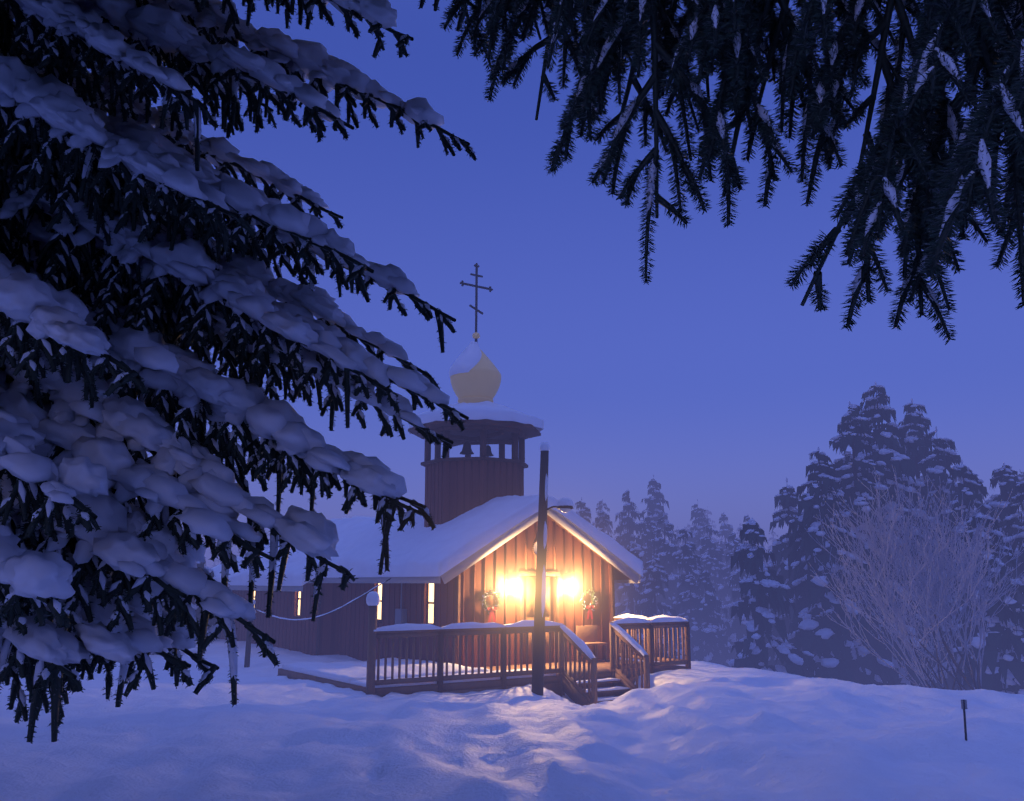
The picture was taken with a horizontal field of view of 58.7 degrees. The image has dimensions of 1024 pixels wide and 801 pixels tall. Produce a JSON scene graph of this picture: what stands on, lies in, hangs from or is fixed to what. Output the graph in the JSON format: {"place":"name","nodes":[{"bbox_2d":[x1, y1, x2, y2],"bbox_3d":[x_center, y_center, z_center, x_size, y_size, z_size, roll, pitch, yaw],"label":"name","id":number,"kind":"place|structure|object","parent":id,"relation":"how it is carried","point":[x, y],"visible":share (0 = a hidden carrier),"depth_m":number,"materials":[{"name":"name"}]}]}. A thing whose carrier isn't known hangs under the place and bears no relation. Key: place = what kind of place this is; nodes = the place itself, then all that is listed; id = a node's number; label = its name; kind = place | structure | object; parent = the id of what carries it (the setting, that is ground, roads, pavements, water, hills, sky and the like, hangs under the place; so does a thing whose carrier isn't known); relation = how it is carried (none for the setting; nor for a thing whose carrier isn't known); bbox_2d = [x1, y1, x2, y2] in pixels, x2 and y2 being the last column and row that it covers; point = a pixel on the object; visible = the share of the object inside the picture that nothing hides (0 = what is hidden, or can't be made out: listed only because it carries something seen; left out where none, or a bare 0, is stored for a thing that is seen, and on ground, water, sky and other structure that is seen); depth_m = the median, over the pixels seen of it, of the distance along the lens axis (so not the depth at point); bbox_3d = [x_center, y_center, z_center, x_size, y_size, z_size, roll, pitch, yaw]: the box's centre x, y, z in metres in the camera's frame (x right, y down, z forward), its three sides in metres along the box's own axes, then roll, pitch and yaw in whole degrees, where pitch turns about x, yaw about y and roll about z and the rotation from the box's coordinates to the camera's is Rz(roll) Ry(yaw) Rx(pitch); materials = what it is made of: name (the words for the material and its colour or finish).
{"place":"outdoors","nodes":[
{"label":"outdoors","id":0,"kind":"place"},
{"bbox_2d":[0,0,406,665],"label":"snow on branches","id":1,"kind":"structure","parent":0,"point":[92,466],"depth_m":4.67,"materials":[{"name":"white snow"}]},
{"bbox_2d":[211,558,327,585],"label":"snow on roof","id":2,"kind":"structure","parent":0,"point":[295,573],"depth_m":27.75,"materials":[{"name":"white snow"}]},
{"bbox_2d":[282,658,489,683],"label":"deck snow","id":3,"kind":"structure","parent":0,"point":[347,671],"depth_m":19.18,"materials":[{"name":"white snow"}]},
{"bbox_2d":[220,517,610,666],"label":"chapel walls","id":4,"kind":"structure","parent":0,"point":[344,630],"depth_m":22.83,"materials":[{"name":"brown wood"}]},
{"bbox_2d":[255,578,390,620],"bbox_3d":[-4.800,4.963,22.766,4.043,1.068,0.024,-4,-12,20],"label":"yard cable","id":5,"kind":"object","parent":4,"relation":"attached to","point":[343,606],"visible":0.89,"depth_m":22.45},
{"bbox_2d":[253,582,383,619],"bbox_3d":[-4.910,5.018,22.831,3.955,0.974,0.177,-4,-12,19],"label":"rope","id":6,"kind":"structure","parent":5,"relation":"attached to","point":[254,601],"depth_m":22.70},
{"bbox_2d":[254,598,433,622],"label":"windows","id":7,"kind":"structure","parent":4,"relation":"in","point":[430,613],"depth_m":22.01,"materials":[{"name":"glass"}]},
{"bbox_2d":[254,583,433,601],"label":"window panes","id":8,"kind":"structure","parent":4,"relation":"in","point":[431,592],"depth_m":22.08,"materials":[{"name":"yellow glass"}]},
{"bbox_2d":[395,583,406,624],"bbox_3d":[-2.786,5.327,22.830,0.160,2.300,0.350,8,-14,-33],"label":"snow shovel","id":9,"kind":"object","parent":4,"relation":"attached to","point":[400,615],"visible":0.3,"depth_m":22.71,"materials":[{"name":"grey metal"}]},
{"bbox_2d":[228,509,640,591],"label":"roof trim","id":10,"kind":"structure","parent":4,"relation":"attached to","point":[574,530],"depth_m":22.42,"materials":[{"name":"wood"}]},
{"bbox_2d":[253,515,630,664],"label":"trim boards","id":11,"kind":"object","parent":4,"relation":"attached to","point":[616,573],"depth_m":22.31,"materials":[{"name":"wood"}]},
{"bbox_2d":[532,540,536,555],"bbox_3d":[0.661,3.613,22.265,0.410,0.410,0.040,8,-14,-33],"label":"icon frame","id":12,"kind":"object","parent":11,"relation":"attached to","point":[534,553],"visible":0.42,"depth_m":22.16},
{"bbox_2d":[534,542,536,553],"bbox_3d":[0.655,3.615,22.274,0.340,0.340,0.001,8,-14,-33],"label":"icon","id":13,"kind":"object","parent":12,"relation":"in","point":[535,547],"visible":0.35,"depth_m":22.22,"materials":[{"name":"white wood"}]},
{"bbox_2d":[480,587,598,614],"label":"wreaths","id":14,"kind":"object","parent":11,"relation":"attached to","point":[589,592],"visible":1,"depth_m":21.31,"materials":[{"name":"green plant"}]},
{"bbox_2d":[482,590,597,613],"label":"wreath snow dust","id":15,"kind":"object","parent":14,"relation":"attached to","point":[499,599],"visible":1,"depth_m":21.23,"materials":[{"name":"white snow"}]},
{"bbox_2d":[488,605,593,621],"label":"wreath ribbons","id":16,"kind":"object","parent":14,"relation":"attached to","point":[491,609],"visible":0.99,"depth_m":21.14,"materials":[{"name":"red fabric"}]},
{"bbox_2d":[509,577,573,593],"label":"wall lanterns","id":17,"kind":"object","parent":11,"relation":"attached to","point":[514,579],"visible":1,"depth_m":21.62,"materials":[{"name":"metal"}]},
{"bbox_2d":[511,582,571,591],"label":"light bulbs","id":18,"kind":"object","parent":17,"relation":"attached to","point":[514,586],"visible":1,"depth_m":21.55,"materials":[{"name":"white glass"}]},
{"bbox_2d":[524,577,553,663],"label":"door glass panes","id":19,"kind":"structure","parent":4,"relation":"in","point":[529,595],"depth_m":22.01,"materials":[{"name":"yellow glass"}]},
{"bbox_2d":[231,495,642,577],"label":"roof snow","id":20,"kind":"structure","parent":0,"point":[419,550],"depth_m":22.82,"materials":[{"name":"white snow"}]},
{"bbox_2d":[350,668,555,687],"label":"snow on deck","id":21,"kind":"structure","parent":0,"point":[359,682],"depth_m":17.69,"materials":[{"name":"white snow"}]},
{"bbox_2d":[449,341,481,376],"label":"snow on dome","id":22,"kind":"structure","parent":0,"point":[468,358],"depth_m":25.30,"materials":[{"name":"white snow"}]},
{"bbox_2d":[424,460,523,526],"bbox_3d":[-1.023,2.878,24.994,2.586,2.150,2.586,8,-14,-33],"label":"tower base","id":23,"kind":"object","parent":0,"point":[454,489],"visible":0.53,"depth_m":23.95,"materials":[{"name":"brown wood"}]},
{"bbox_2d":[408,419,540,467],"bbox_3d":[-1.023,1.084,25.352,3.474,1.510,3.474,8,-14,-33],"label":"belfry","id":24,"kind":"object","parent":23,"relation":"on","point":[482,433],"visible":0.73,"depth_m":24.52,"materials":[{"name":"brown wood"}]},
{"bbox_2d":[460,441,493,456],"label":"bells","id":25,"kind":"object","parent":24,"relation":"hanging from","point":[466,450],"visible":0.84,"depth_m":24.81,"materials":[{"name":"black metal"}]},
{"bbox_2d":[450,332,500,402],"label":"onion dome","id":26,"kind":"structure","parent":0,"point":[480,381],"depth_m":25.14,"materials":[{"name":"metal"}]},
{"bbox_2d":[460,263,492,342],"bbox_3d":[-1.023,-2.736,26.116,1.126,2.540,0.095,8,-14,-33],"label":"cross","id":27,"kind":"object","parent":26,"relation":"on","point":[476,286],"visible":0.99,"depth_m":26.16,"materials":[{"name":"black metal"}]},
{"bbox_2d":[409,401,543,433],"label":"snow on roof","id":28,"kind":"structure","parent":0,"point":[484,410],"depth_m":23.94,"materials":[{"name":"white snow"}]},
{"bbox_2d":[0,632,1023,800],"bbox_3d":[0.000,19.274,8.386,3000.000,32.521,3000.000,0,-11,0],"label":"ground snow","id":29,"kind":"structure","parent":0,"point":[703,731],"depth_m":10.19,"materials":[{"name":"white snow"}]},
{"bbox_2d":[0,0,476,743],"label":"spruce","id":30,"kind":"object","parent":29,"relation":"on","point":[244,468],"depth_m":4.92,"materials":[{"name":"green plant"}]},
{"bbox_2d":[244,604,253,666],"bbox_3d":[-6.721,6.149,23.246,0.174,1.862,0.140,0,-11,0],"label":"yard post","id":31,"kind":"object","parent":29,"relation":"in","point":[247,651],"visible":0.44,"depth_m":23.16,"materials":[{"name":"wood"}]},
{"bbox_2d":[278,659,686,695],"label":"deck floor","id":32,"kind":"structure","parent":29,"relation":"on","point":[603,668],"depth_m":18.43,"materials":[{"name":"brown wood"}]},
{"bbox_2d":[277,606,690,705],"bbox_3d":[-0.239,5.554,19.832,9.014,2.320,4.723,4,-12,-19],"label":"deck railing","id":33,"kind":"object","parent":32,"relation":"on","point":[573,689],"visible":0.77,"depth_m":18.40,"materials":[{"name":"brown wood"}]},
{"bbox_2d":[366,591,688,658],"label":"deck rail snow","id":34,"kind":"structure","parent":33,"relation":"on","point":[372,598],"depth_m":18.51,"materials":[{"name":"white snow"}]},
{"bbox_2d":[576,678,620,682],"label":"deck snow","id":35,"kind":"structure","parent":33,"relation":"on","point":[605,679],"depth_m":19.27,"materials":[{"name":"white snow"}]},
{"bbox_2d":[586,686,628,691],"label":"deck snow","id":36,"kind":"structure","parent":33,"relation":"on","point":[611,688],"depth_m":18.99,"materials":[{"name":"white snow"}]},
{"bbox_2d":[598,696,618,700],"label":"deck snow","id":37,"kind":"structure","parent":33,"relation":"on","point":[606,698],"depth_m":18.56,"materials":[{"name":"white snow"}]},
{"bbox_2d":[576,625,607,662],"bbox_3d":[1.961,5.966,22.327,0.640,0.850,0.430,8,-14,-33],"label":"chair","id":38,"kind":"object","parent":32,"relation":"on","point":[587,635],"visible":0.68,"depth_m":22.47,"materials":[{"name":"brown wood"}]},
{"bbox_2d":[53,386,1023,693],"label":"forest","id":39,"kind":"object","parent":29,"relation":"on","point":[807,590],"depth_m":43.04,"materials":[{"name":"green plant"}]},
{"bbox_2d":[150,381,1023,694],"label":"snow on trees","id":40,"kind":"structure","parent":39,"relation":"on","point":[806,623],"depth_m":43.01,"materials":[{"name":"grey snow"}]},
{"bbox_2d":[531,450,548,695],"bbox_3d":[0.532,3.351,17.278,0.374,4.855,0.229,0,-11,0],"label":"timber pole","id":41,"kind":"object","parent":29,"relation":"on","point":[538,659],"visible":0.9,"depth_m":17.16,"materials":[{"name":"brown wood"}]},
{"bbox_2d":[540,442,573,617],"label":"snow","id":42,"kind":"structure","parent":41,"relation":"on","point":[561,501],"depth_m":17.23,"materials":[{"name":"white snow"}]},
{"bbox_2d":[546,505,573,509],"bbox_3d":[0.905,2.055,17.416,0.316,0.149,0.637,10,-15,-42],"label":"lamp arm","id":43,"kind":"object","parent":41,"relation":"attached to","point":[563,506],"visible":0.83,"depth_m":17.23},
{"bbox_2d":[560,508,570,512],"bbox_3d":[1.012,2.094,17.290,0.220,0.075,0.220,0,-11,0],"label":"pole lamp lens","id":44,"kind":"object","parent":43,"relation":"attached to","point":[564,510],"visible":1,"depth_m":17.22,"materials":[{"name":"glass"}]},
{"bbox_2d":[805,466,1023,687],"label":"bare bush","id":45,"kind":"object","parent":29,"relation":"on","point":[935,569],"visible":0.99,"depth_m":26.21,"materials":[{"name":"grey plant"}]},
{"bbox_2d":[875,587,984,689],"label":"bare bush stems","id":46,"kind":"object","parent":29,"relation":"on","point":[959,670],"visible":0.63,"depth_m":25.91,"materials":[{"name":"plant"}]},
{"bbox_2d":[962,699,966,740],"bbox_3d":[4.973,3.659,9.976,0.046,0.730,0.028,0,-11,0],"label":"marker stake","id":47,"kind":"object","parent":29,"relation":"on","point":[964,717],"visible":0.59,"depth_m":10.00,"materials":[{"name":"grey metal"}]},
{"bbox_2d":[961,700,966,708],"bbox_3d":[4.984,3.350,10.036,0.060,0.100,0.012,0,-11,0],"label":"marker reflector","id":48,"kind":"object","parent":47,"relation":"attached to","point":[962,707],"visible":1,"depth_m":10.03,"materials":[{"name":"grey"}]},
{"bbox_2d":[87,0,1023,566],"label":"sky","id":49,"kind":"structure","parent":0,"point":[711,378],"materials":[{"name":"blue"}]},
{"bbox_2d":[439,0,1023,343],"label":"spruce","id":50,"kind":"object","parent":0,"point":[1013,88],"depth_m":1.65,"materials":[{"name":"green plant"}]},
{"bbox_2d":[450,0,1023,313],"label":"snow on branches","id":51,"kind":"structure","parent":50,"relation":"attached to","point":[951,122],"depth_m":1.62,"materials":[{"name":"white snow"}]},
{"bbox_3d":[-5.700,-3.457,6.657,14.600,6.933,9.300,0,-11,0],"label":"left upper spruce crown","id":52,"kind":"object","parent":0,"visible":0},
{"bbox_2d":[0,0,449,652],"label":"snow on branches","id":53,"kind":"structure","parent":52,"relation":"attached to","point":[210,498],"depth_m":4.70,"materials":[{"name":"white snow"}]},
{"bbox_2d":[0,0,473,706],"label":"snowy spruce twig","id":54,"kind":"object","parent":52,"relation":"attached to","point":[6,646],"depth_m":4.82,"materials":[{"name":"white"}]}
]}

